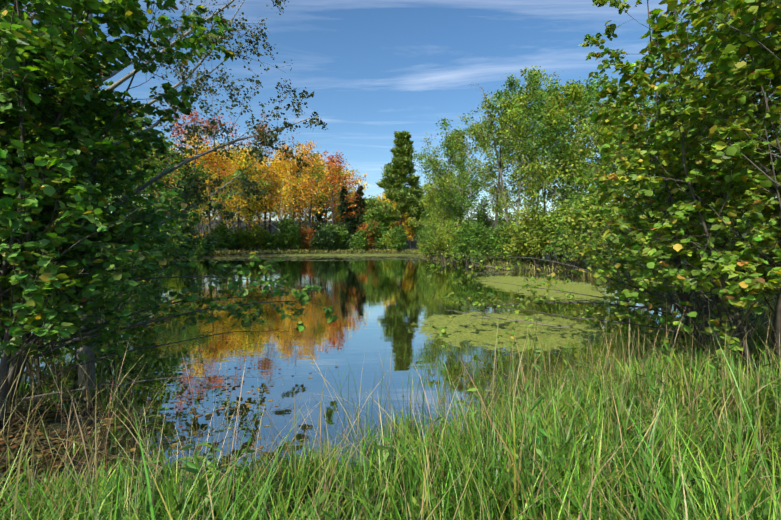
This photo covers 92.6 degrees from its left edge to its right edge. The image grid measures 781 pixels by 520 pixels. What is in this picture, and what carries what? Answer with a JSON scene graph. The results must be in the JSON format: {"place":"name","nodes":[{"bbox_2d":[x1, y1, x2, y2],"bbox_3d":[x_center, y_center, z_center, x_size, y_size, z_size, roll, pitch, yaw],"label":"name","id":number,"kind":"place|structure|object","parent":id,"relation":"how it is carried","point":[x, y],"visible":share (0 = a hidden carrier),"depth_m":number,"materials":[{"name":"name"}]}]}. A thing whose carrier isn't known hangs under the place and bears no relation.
{"place":"outdoors","nodes":[
{"label":"outdoors","id":0,"kind":"place"},
{"bbox_2d":[0,253,721,489],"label":"water","id":1,"kind":"structure","parent":0,"point":[405,315],"depth_m":8.01,"materials":[{"name":"blue liquid"}]},
{"bbox_2d":[0,253,651,516],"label":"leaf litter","id":2,"kind":"object","parent":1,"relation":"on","point":[47,455],"visible":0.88,"depth_m":4.26,"materials":[{"name":"brown plant"}]},
{"bbox_2d":[431,259,568,327],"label":"sticks","id":3,"kind":"object","parent":1,"relation":"in","point":[502,314],"visible":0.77,"depth_m":10.14,"materials":[{"name":"brown wood"}]},
{"bbox_2d":[0,213,778,519],"bbox_3d":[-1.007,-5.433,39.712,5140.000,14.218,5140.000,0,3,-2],"label":"ground","id":4,"kind":"structure","parent":0,"point":[88,424],"depth_m":4.51,"materials":[{"name":"green plant"}]},
{"bbox_2d":[0,0,337,364],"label":"alder leaves","id":5,"kind":"object","parent":4,"relation":"on","point":[57,69],"visible":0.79,"depth_m":4.53,"materials":[{"name":"green plant"}]},
{"bbox_2d":[44,91,479,263],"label":"autumn trees","id":6,"kind":"object","parent":4,"relation":"on","point":[330,237],"depth_m":86.69,"materials":[{"name":"orange plant"}]},
{"bbox_2d":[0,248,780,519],"bbox_3d":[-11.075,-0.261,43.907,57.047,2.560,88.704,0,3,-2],"label":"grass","id":7,"kind":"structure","parent":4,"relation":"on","point":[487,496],"depth_m":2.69,"materials":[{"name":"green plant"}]},
{"bbox_2d":[0,0,780,419],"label":"bark","id":8,"kind":"object","parent":4,"relation":"on","point":[8,372],"visible":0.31,"depth_m":5.19,"materials":[{"name":"green plant"}]},
{"bbox_2d":[54,0,326,221],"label":"aspen leaves","id":9,"kind":"object","parent":8,"relation":"attached to","point":[256,150],"visible":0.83,"depth_m":8.38,"materials":[{"name":"green plant"}]},
{"bbox_2d":[407,66,779,274],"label":"trees","id":10,"kind":"object","parent":4,"relation":"on","point":[554,119],"depth_m":33.91,"materials":[{"name":"green plant"}]},
{"bbox_2d":[427,0,780,358],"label":"alder leaves","id":11,"kind":"object","parent":4,"relation":"on","point":[725,57],"visible":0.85,"depth_m":5.14,"materials":[{"name":"green plant"}]},
{"bbox_2d":[10,0,780,220],"label":"sky","id":12,"kind":"structure","parent":0,"point":[373,69],"materials":[{"name":"blue"}]}
]}

